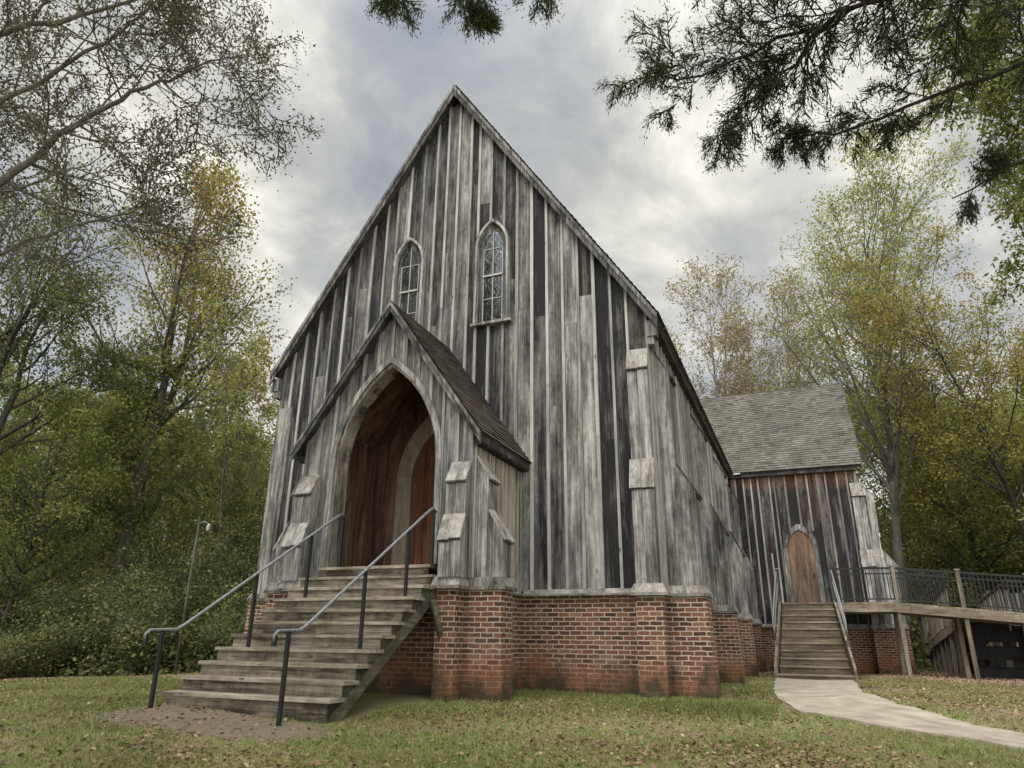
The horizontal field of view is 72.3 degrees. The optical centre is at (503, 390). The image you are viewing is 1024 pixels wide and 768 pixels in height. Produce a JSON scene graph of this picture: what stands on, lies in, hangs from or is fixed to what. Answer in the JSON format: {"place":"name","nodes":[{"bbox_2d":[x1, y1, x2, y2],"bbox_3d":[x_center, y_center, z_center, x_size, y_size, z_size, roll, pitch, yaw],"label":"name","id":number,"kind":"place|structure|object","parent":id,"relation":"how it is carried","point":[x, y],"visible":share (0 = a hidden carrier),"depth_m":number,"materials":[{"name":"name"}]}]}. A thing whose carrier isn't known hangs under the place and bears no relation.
{"place":"outdoors","nodes":[
{"label":"outdoors","id":0,"kind":"place"},
{"bbox_2d":[0,666,1023,767],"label":"ground","id":1,"kind":"structure","parent":0,"point":[365,703],"depth_m":7.83,"materials":[{"name":"green plant"}]},
{"bbox_2d":[0,654,16,677],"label":"shrub","id":2,"kind":"object","parent":1,"relation":"on","point":[3,664],"visible":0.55,"depth_m":17.74,"materials":[{"name":"green plant"}]},
{"bbox_2d":[0,554,75,661],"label":"shrub","id":3,"kind":"object","parent":1,"relation":"on","point":[6,588],"visible":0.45,"depth_m":20.17,"materials":[{"name":"green plant"}]},
{"bbox_2d":[0,466,75,599],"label":"woodland tree","id":4,"kind":"object","parent":1,"relation":"on","point":[36,487],"visible":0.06,"depth_m":30.65,"materials":[{"name":"green plant"}]},
{"bbox_2d":[0,326,89,605],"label":"woodland tree","id":5,"kind":"object","parent":1,"relation":"on","point":[11,420],"visible":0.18,"depth_m":24.78,"materials":[{"name":"green plant"}]},
{"bbox_2d":[0,357,90,580],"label":"woodland tree","id":6,"kind":"object","parent":1,"relation":"on","point":[35,388],"visible":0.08,"depth_m":32.61,"materials":[{"name":"green plant"}]},
{"bbox_2d":[0,574,100,678],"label":"shrub","id":7,"kind":"object","parent":1,"relation":"on","point":[4,607],"visible":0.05,"depth_m":22.70,"materials":[{"name":"green plant"}]},
{"bbox_2d":[2,626,108,676],"bbox_3d":[-13.792,7.917,21.159,5.466,1.586,5.632,18,-26,-39],"label":"shrub","id":8,"kind":"object","parent":1,"relation":"on","point":[52,671],"visible":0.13,"depth_m":19.96,"materials":[{"name":"green plant"}]},
{"bbox_2d":[0,431,110,611],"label":"woodland tree","id":9,"kind":"object","parent":1,"relation":"on","point":[38,556],"depth_m":41.16,"materials":[{"name":"green plant"}]},
{"bbox_2d":[0,620,117,679],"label":"shrub","id":10,"kind":"object","parent":1,"relation":"on","point":[32,666],"visible":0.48,"depth_m":18.64,"materials":[{"name":"green plant"}]},
{"bbox_2d":[0,377,144,633],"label":"woodland tree","id":11,"kind":"object","parent":1,"relation":"on","point":[84,409],"visible":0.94,"depth_m":20.84,"materials":[{"name":"green plant"}]},
{"bbox_2d":[2,386,150,608],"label":"woodland tree","id":12,"kind":"object","parent":1,"relation":"on","point":[62,532],"visible":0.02,"depth_m":32.42,"materials":[{"name":"green plant"}]},
{"bbox_2d":[0,145,161,460],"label":"deciduous tree","id":13,"kind":"object","parent":1,"relation":"on","point":[12,341],"visible":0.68,"depth_m":21.78,"materials":[{"name":"green plant"}]},
{"bbox_2d":[0,396,178,608],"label":"woodland tree","id":14,"kind":"object","parent":1,"relation":"on","point":[54,479],"visible":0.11,"depth_m":28.32,"materials":[{"name":"green plant"}]},
{"bbox_2d":[31,412,151,607],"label":"woodland tree","id":15,"kind":"object","parent":1,"relation":"on","point":[92,554],"visible":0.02,"depth_m":34.36,"materials":[{"name":"green plant"}]},
{"bbox_2d":[0,320,187,609],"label":"woodland tree","id":16,"kind":"object","parent":1,"relation":"on","point":[101,453],"visible":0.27,"depth_m":24.76,"materials":[{"name":"green plant"}]},
{"bbox_2d":[33,378,181,606],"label":"woodland tree","id":17,"kind":"object","parent":1,"relation":"on","point":[113,522],"depth_m":40.18,"materials":[{"name":"green plant"}]},
{"bbox_2d":[0,537,230,674],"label":"shrub","id":18,"kind":"object","parent":1,"relation":"on","point":[43,611],"visible":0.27,"depth_m":20.22,"materials":[{"name":"green plant"}]},
{"bbox_2d":[22,399,214,671],"bbox_3d":[-16.139,5.588,29.323,6.356,12.128,6.278,1,-20,-1],"label":"woodland tree","id":19,"kind":"object","parent":1,"relation":"on","point":[177,522],"visible":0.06,"depth_m":30.61,"materials":[{"name":"green plant"}]},
{"bbox_2d":[0,564,240,676],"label":"shrub","id":20,"kind":"object","parent":1,"relation":"on","point":[106,598],"visible":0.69,"depth_m":18.68,"materials":[{"name":"green plant"}]},
{"bbox_2d":[87,419,160,674],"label":"slender sapling","id":21,"kind":"object","parent":1,"relation":"on","point":[139,523],"visible":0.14,"depth_m":25.97,"materials":[{"name":"green plant"}]},
{"bbox_2d":[70,326,179,674],"bbox_3d":[-13.871,3.788,24.764,4.036,12.536,3.408,10,-22,-23],"label":"slender sapling","id":22,"kind":"object","parent":1,"relation":"on","point":[161,475],"visible":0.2,"depth_m":25.38,"materials":[{"name":"green plant"}]},
{"bbox_2d":[12,338,261,669],"bbox_3d":[-12.634,4.102,25.016,7.520,11.873,7.022,-7,-21,22],"label":"woodland tree","id":23,"kind":"object","parent":1,"relation":"on","point":[153,371],"visible":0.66,"depth_m":24.59,"materials":[{"name":"green plant"}]},
{"bbox_2d":[58,594,241,673],"bbox_3d":[-10.739,7.964,23.295,7.743,2.860,7.976,11,-22,-26],"label":"shrub","id":24,"kind":"object","parent":1,"relation":"on","point":[176,636],"visible":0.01,"depth_m":21.44,"materials":[{"name":"green plant"}]},
{"bbox_2d":[124,431,178,589],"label":"slender sapling","id":25,"kind":"object","parent":1,"relation":"on","point":[156,517],"visible":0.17,"depth_m":27.63,"materials":[{"name":"green plant"}]},
{"bbox_2d":[0,0,324,306],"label":"overhanging tree","id":26,"kind":"object","parent":1,"relation":"on","point":[178,8],"visible":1,"depth_m":7.28,"materials":[{"name":"green plant"}]},
{"bbox_2d":[80,601,246,675],"bbox_3d":[-8.835,7.004,19.805,5.238,2.019,5.398,5,-20,-12],"label":"shrub","id":27,"kind":"object","parent":1,"relation":"on","point":[134,648],"visible":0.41,"depth_m":18.74,"materials":[{"name":"green plant"}]},
{"bbox_2d":[117,412,209,565],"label":"slender sapling","id":28,"kind":"object","parent":1,"relation":"on","point":[155,509],"visible":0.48,"depth_m":26.61,"materials":[{"name":"green plant"}]},
{"bbox_2d":[38,134,298,675],"bbox_3d":[-11.762,-0.626,25.730,8.397,21.377,9.026,-7,-21,21],"label":"deciduous tree","id":29,"kind":"object","parent":1,"relation":"on","point":[194,278],"visible":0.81,"depth_m":25.80,"materials":[{"name":"green plant"}]},
{"bbox_2d":[81,507,262,658],"bbox_3d":[-9.047,6.225,21.944,7.406,5.112,7.190,11,-22,-26],"label":"shrub","id":30,"kind":"object","parent":1,"relation":"on","point":[226,581],"visible":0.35,"depth_m":21.27,"materials":[{"name":"green plant"}]},
{"bbox_2d":[143,408,211,557],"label":"woodland tree","id":31,"kind":"object","parent":1,"relation":"on","point":[171,492],"depth_m":53.48,"materials":[{"name":"green plant"}]},
{"bbox_2d":[132,451,236,583],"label":"woodland tree","id":32,"kind":"object","parent":1,"relation":"on","point":[197,490],"visible":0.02,"depth_m":40.57,"materials":[{"name":"green plant"}]},
{"bbox_2d":[153,538,227,603],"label":"sapling","id":33,"kind":"object","parent":1,"relation":"on","point":[197,564],"visible":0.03,"depth_m":28.66,"materials":[{"name":"green plant"}]},
{"bbox_2d":[173,518,210,674],"bbox_3d":[-8.006,5.331,17.999,0.375,4.100,0.105,-2,-20,7],"label":"light pole","id":34,"kind":"object","parent":1,"relation":"on","point":[208,527],"visible":0.93,"depth_m":18.02,"materials":[{"name":"grey metal"}]},
{"bbox_2d":[168,417,232,574],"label":"slender sapling","id":35,"kind":"object","parent":1,"relation":"on","point":[185,462],"visible":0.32,"depth_m":30.72,"materials":[{"name":"green plant"}]},
{"bbox_2d":[147,460,268,592],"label":"woodland tree","id":36,"kind":"object","parent":1,"relation":"on","point":[205,520],"visible":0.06,"depth_m":33.51,"materials":[{"name":"green plant"}]},
{"bbox_2d":[93,705,332,741],"bbox_3d":[-3.305,3.726,7.858,3.224,0.194,1.438,-7,-21,21],"label":"dirt patch","id":37,"kind":"object","parent":1,"relation":"on","point":[265,730],"visible":0.89,"depth_m":7.75,"materials":[{"name":"soil"}]},
{"bbox_2d":[145,327,280,556],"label":"deciduous tree","id":38,"kind":"object","parent":1,"relation":"on","point":[256,386],"visible":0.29,"depth_m":36.70,"materials":[{"name":"green plant"}]},
{"bbox_2d":[147,396,280,573],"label":"woodland tree","id":39,"kind":"object","parent":1,"relation":"on","point":[254,422],"visible":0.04,"depth_m":46.38,"materials":[{"name":"green plant"}]},
{"bbox_2d":[155,431,272,577],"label":"woodland tree","id":40,"kind":"object","parent":1,"relation":"on","point":[236,467],"depth_m":47.14,"materials":[{"name":"green plant"}]},
{"bbox_2d":[182,562,257,644],"bbox_3d":[-7.245,7.212,22.454,6.836,3.428,6.637,8,-21,-18],"label":"shrub","id":41,"kind":"object","parent":1,"relation":"on","point":[251,591],"visible":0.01,"depth_m":22.02,"materials":[{"name":"green plant"}]},
{"bbox_2d":[186,514,254,608],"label":"sapling","id":42,"kind":"object","parent":1,"relation":"on","point":[201,568],"visible":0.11,"depth_m":26.54,"materials":[{"name":"green plant"}]},
{"bbox_2d":[186,403,255,539],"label":"slender sapling","id":43,"kind":"object","parent":1,"relation":"on","point":[207,471],"visible":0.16,"depth_m":32.61,"materials":[{"name":"green plant"}]},
{"bbox_2d":[169,294,273,652],"bbox_3d":[-8.947,2.912,22.361,3.295,12.120,3.902,-16,-26,38],"label":"slender sapling","id":44,"kind":"object","parent":1,"relation":"on","point":[239,435],"visible":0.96,"depth_m":23.09,"materials":[{"name":"green plant"}]},
{"bbox_2d":[178,479,264,588],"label":"woodland tree","id":45,"kind":"object","parent":1,"relation":"on","point":[234,541],"visible":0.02,"depth_m":39.49,"materials":[{"name":"green plant"}]},
{"bbox_2d":[197,455,258,583],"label":"slender sapling","id":46,"kind":"object","parent":1,"relation":"on","point":[229,533],"visible":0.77,"depth_m":24.62,"materials":[{"name":"green plant"}]},
{"bbox_2d":[207,441,262,586],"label":"slender sapling","id":47,"kind":"object","parent":1,"relation":"on","point":[237,497],"visible":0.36,"depth_m":25.81,"materials":[{"name":"green plant"}]},
{"bbox_2d":[209,426,266,565],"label":"slender sapling","id":48,"kind":"object","parent":1,"relation":"on","point":[225,486],"visible":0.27,"depth_m":26.48,"materials":[{"name":"green plant"}]},
{"bbox_2d":[222,412,274,540],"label":"slender sapling","id":49,"kind":"object","parent":1,"relation":"on","point":[239,478],"visible":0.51,"depth_m":24.12,"materials":[{"name":"green plant"}]},
{"bbox_2d":[235,447,268,544],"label":"slender sapling","id":50,"kind":"object","parent":1,"relation":"on","point":[262,480],"visible":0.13,"depth_m":26.32,"materials":[{"name":"green plant"}]},
{"bbox_2d":[237,433,271,562],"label":"woodland tree","id":51,"kind":"object","parent":1,"relation":"on","point":[256,467],"visible":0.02,"depth_m":56.07,"materials":[{"name":"green plant"}]},
{"bbox_2d":[142,507,442,725],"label":"front steps","id":52,"kind":"structure","parent":1,"relation":"on","point":[350,612],"depth_m":9.60,"materials":[{"name":"grey wood"}]},
{"bbox_2d":[363,0,563,44],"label":"cedar tree","id":53,"kind":"object","parent":1,"relation":"on","point":[480,19],"visible":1,"depth_m":6.07,"materials":[{"name":"green plant"}]},
{"bbox_2d":[1,502,963,626],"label":"woods","id":54,"kind":"object","parent":1,"relation":"on","point":[257,558],"depth_m":52.12,"materials":[{"name":"green plant"}]},
{"bbox_2d":[1,580,991,677],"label":"undergrowth","id":55,"kind":"object","parent":1,"relation":"on","point":[162,671],"visible":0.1,"depth_m":19.15,"materials":[{"name":"green plant"}]},
{"bbox_2d":[0,669,1023,767],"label":"fallen leaves","id":56,"kind":"object","parent":1,"relation":"on","point":[678,751],"visible":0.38,"depth_m":7.70,"materials":[{"name":"brown plant"}]},
{"bbox_2d":[244,85,917,701],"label":"church","id":57,"kind":"structure","parent":1,"relation":"on","point":[480,355],"depth_m":14.12,"materials":[{"name":"grey wood"}]},
{"bbox_2d":[391,237,425,325],"bbox_3d":[-2.208,-2.390,16.140,0.920,2.595,0.140,-7,-21,21],"label":"gable window","id":58,"kind":"structure","parent":57,"relation":"in","point":[409,267],"depth_m":16.25,"materials":[{"name":"grey glass"}]},
{"bbox_2d":[470,218,511,328],"bbox_3d":[-0.260,-2.642,15.370,0.920,2.595,0.140,-7,-21,21],"label":"gable window","id":59,"kind":"structure","parent":57,"relation":"in","point":[491,301],"depth_m":15.35,"materials":[{"name":"grey glass"}]},
{"bbox_2d":[663,319,713,398],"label":"slender tree","id":60,"kind":"object","parent":1,"relation":"on","point":[682,344],"visible":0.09,"depth_m":43.43,"materials":[{"name":"green plant"}]},
{"bbox_2d":[657,250,769,398],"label":"slender tree","id":61,"kind":"object","parent":1,"relation":"on","point":[696,292],"visible":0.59,"depth_m":40.77,"materials":[{"name":"green plant"}]},
{"bbox_2d":[677,252,766,397],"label":"slender tree","id":62,"kind":"object","parent":1,"relation":"on","point":[724,319],"visible":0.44,"depth_m":45.63,"materials":[{"name":"green plant"}]},
{"bbox_2d":[702,303,774,394],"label":"slender tree","id":63,"kind":"object","parent":1,"relation":"on","point":[753,315],"visible":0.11,"depth_m":49.67,"materials":[{"name":"green plant"}]},
{"bbox_2d":[706,301,796,395],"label":"slender tree","id":64,"kind":"object","parent":1,"relation":"on","point":[741,340],"visible":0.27,"depth_m":42.90,"materials":[{"name":"green plant"}]},
{"bbox_2d":[741,302,797,391],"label":"slender tree","id":65,"kind":"object","parent":1,"relation":"on","point":[762,337],"visible":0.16,"depth_m":48.68,"materials":[{"name":"green plant"}]},
{"bbox_2d":[732,263,822,390],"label":"slender tree","id":66,"kind":"object","parent":1,"relation":"on","point":[774,300],"visible":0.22,"depth_m":46.38,"materials":[{"name":"green plant"}]},
{"bbox_2d":[748,264,835,391],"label":"slender tree","id":67,"kind":"object","parent":1,"relation":"on","point":[792,322],"visible":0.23,"depth_m":44.28,"materials":[{"name":"green plant"}]},
{"bbox_2d":[592,0,1023,233],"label":"cedar tree","id":68,"kind":"object","parent":1,"relation":"on","point":[769,81],"visible":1,"depth_m":5.86,"materials":[{"name":"green plant"}]},
{"bbox_2d":[771,554,857,681],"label":"side stairs","id":69,"kind":"structure","parent":1,"relation":"on","point":[811,633],"depth_m":19.50,"materials":[{"name":"wood"}]},
{"bbox_2d":[783,309,869,479],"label":"slender tree","id":70,"kind":"object","parent":1,"relation":"on","point":[822,376],"visible":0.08,"depth_m":45.78,"materials":[{"name":"green plant"}]},
{"bbox_2d":[706,100,1020,642],"bbox_3d":[17.112,-1.353,33.063,13.747,27.624,14.619,-7,-21,21],"label":"deciduous tree","id":71,"kind":"object","parent":1,"relation":"on","point":[892,465],"visible":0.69,"depth_m":33.39,"materials":[{"name":"green plant"}]},
{"bbox_2d":[812,349,955,582],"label":"woodland tree","id":72,"kind":"object","parent":1,"relation":"on","point":[879,505],"visible":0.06,"depth_m":48.17,"materials":[{"name":"green plant"}]},
{"bbox_2d":[781,565,1023,679],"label":"access ramp","id":73,"kind":"structure","parent":1,"relation":"on","point":[975,630],"depth_m":20.92,"materials":[{"name":"grey wood"}]},
{"bbox_2d":[811,210,1023,539],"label":"deciduous tree","id":74,"kind":"object","parent":1,"relation":"on","point":[988,367],"visible":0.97,"depth_m":26.78,"materials":[{"name":"green plant"}]},
{"bbox_2d":[845,371,1006,603],"bbox_3d":[20.446,6.662,37.351,9.892,15.619,9.237,-4,-20,13],"label":"woodland tree","id":75,"kind":"object","parent":1,"relation":"on","point":[872,444],"visible":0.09,"depth_m":37.68,"materials":[{"name":"green plant"}]},
{"bbox_2d":[864,465,991,616],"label":"woodland tree","id":76,"kind":"object","parent":1,"relation":"on","point":[888,498],"visible":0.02,"depth_m":49.44,"materials":[{"name":"green plant"}]},
{"bbox_2d":[879,415,1001,599],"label":"woodland tree","id":77,"kind":"object","parent":1,"relation":"on","point":[923,514],"visible":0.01,"depth_m":39.69,"materials":[{"name":"green plant"}]},
{"bbox_2d":[859,326,1023,608],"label":"woodland tree","id":78,"kind":"object","parent":1,"relation":"on","point":[916,489],"visible":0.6,"depth_m":30.31,"materials":[{"name":"green plant"}]},
{"bbox_2d":[877,438,1005,620],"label":"woodland tree","id":79,"kind":"object","parent":1,"relation":"on","point":[931,555],"visible":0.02,"depth_m":37.88,"materials":[{"name":"green plant"}]},
{"bbox_2d":[863,373,1020,602],"bbox_3d":[22.779,6.345,35.711,8.926,15.092,9.558,7,-21,-17],"label":"woodland tree","id":80,"kind":"object","parent":1,"relation":"on","point":[906,460],"visible":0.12,"depth_m":36.27,"materials":[{"name":"green plant"}]},
{"bbox_2d":[868,0,1023,314],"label":"overhanging tree","id":81,"kind":"object","parent":1,"relation":"on","point":[992,95],"visible":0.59,"depth_m":7.81,"materials":[{"name":"green plant"}]},
{"bbox_2d":[911,602,983,666],"bbox_3d":[18.371,10.702,30.522,5.921,2.844,6.102,-2,-20,7],"label":"shrub","id":82,"kind":"object","parent":1,"relation":"on","point":[913,640],"visible":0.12,"depth_m":29.16,"materials":[{"name":"green plant"}]},
{"bbox_2d":[911,575,993,666],"bbox_3d":[19.877,9.545,28.874,6.836,3.896,6.637,-1,-20,5],"label":"shrub","id":83,"kind":"object","parent":1,"relation":"on","point":[966,597],"visible":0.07,"depth_m":28.80,"materials":[{"name":"green plant"}]},
{"bbox_2d":[884,455,1022,606],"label":"woodland tree","id":84,"kind":"object","parent":1,"relation":"on","point":[925,520],"visible":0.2,"depth_m":35.69,"materials":[{"name":"green plant"}]},
{"bbox_2d":[920,390,1023,585],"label":"woodland tree","id":85,"kind":"object","parent":1,"relation":"on","point":[955,492],"visible":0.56,"depth_m":29.58,"materials":[{"name":"green plant"}]},
{"bbox_2d":[927,423,1023,606],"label":"woodland tree","id":86,"kind":"object","parent":1,"relation":"on","point":[1008,569],"visible":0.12,"depth_m":32.90,"materials":[{"name":"green plant"}]},
{"bbox_2d":[932,471,1022,592],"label":"woodland tree","id":87,"kind":"object","parent":1,"relation":"on","point":[953,558],"depth_m":37.62,"materials":[{"name":"green plant"}]},
{"bbox_2d":[936,399,1022,566],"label":"woodland tree","id":88,"kind":"object","parent":1,"relation":"on","point":[990,470],"depth_m":41.07,"materials":[{"name":"green plant"}]},
{"bbox_2d":[951,450,1022,592],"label":"woodland tree","id":89,"kind":"object","parent":1,"relation":"on","point":[992,556],"visible":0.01,"depth_m":35.77,"materials":[{"name":"green plant"}]},
{"bbox_2d":[954,379,1023,586],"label":"woodland tree","id":90,"kind":"object","parent":1,"relation":"on","point":[1009,385],"visible":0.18,"depth_m":32.81,"materials":[{"name":"green plant"}]},
{"bbox_2d":[968,326,1023,570],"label":"woodland tree","id":91,"kind":"object","parent":1,"relation":"on","point":[1019,356],"visible":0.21,"depth_m":33.56,"materials":[{"name":"green plant"}]},
{"bbox_2d":[981,376,1023,589],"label":"woodland tree","id":92,"kind":"object","parent":1,"relation":"on","point":[1010,399],"visible":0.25,"depth_m":31.76,"materials":[{"name":"green plant"}]},
{"bbox_2d":[983,590,1023,666],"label":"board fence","id":93,"kind":"object","parent":1,"relation":"on","point":[1018,603],"visible":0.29,"depth_m":23.73,"materials":[{"name":"black wood"}]},
{"bbox_2d":[994,386,1023,554],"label":"woodland tree","id":94,"kind":"object","parent":1,"relation":"on","point":[1010,482],"visible":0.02,"depth_m":32.11,"materials":[{"name":"green plant"}]},
{"bbox_2d":[1003,493,1023,528],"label":"sapling","id":95,"kind":"object","parent":1,"relation":"on","point":[1019,518],"visible":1,"depth_m":24.94,"materials":[{"name":"green plant"}]},
{"bbox_2d":[0,0,1023,574],"label":"sky","id":96,"kind":"structure","parent":0,"point":[375,90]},
{"bbox_2d":[773,678,1023,750],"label":"path","id":97,"kind":"structure","parent":0,"point":[846,700],"depth_m":9.97,"materials":[{"name":"concrete"}]}
]}

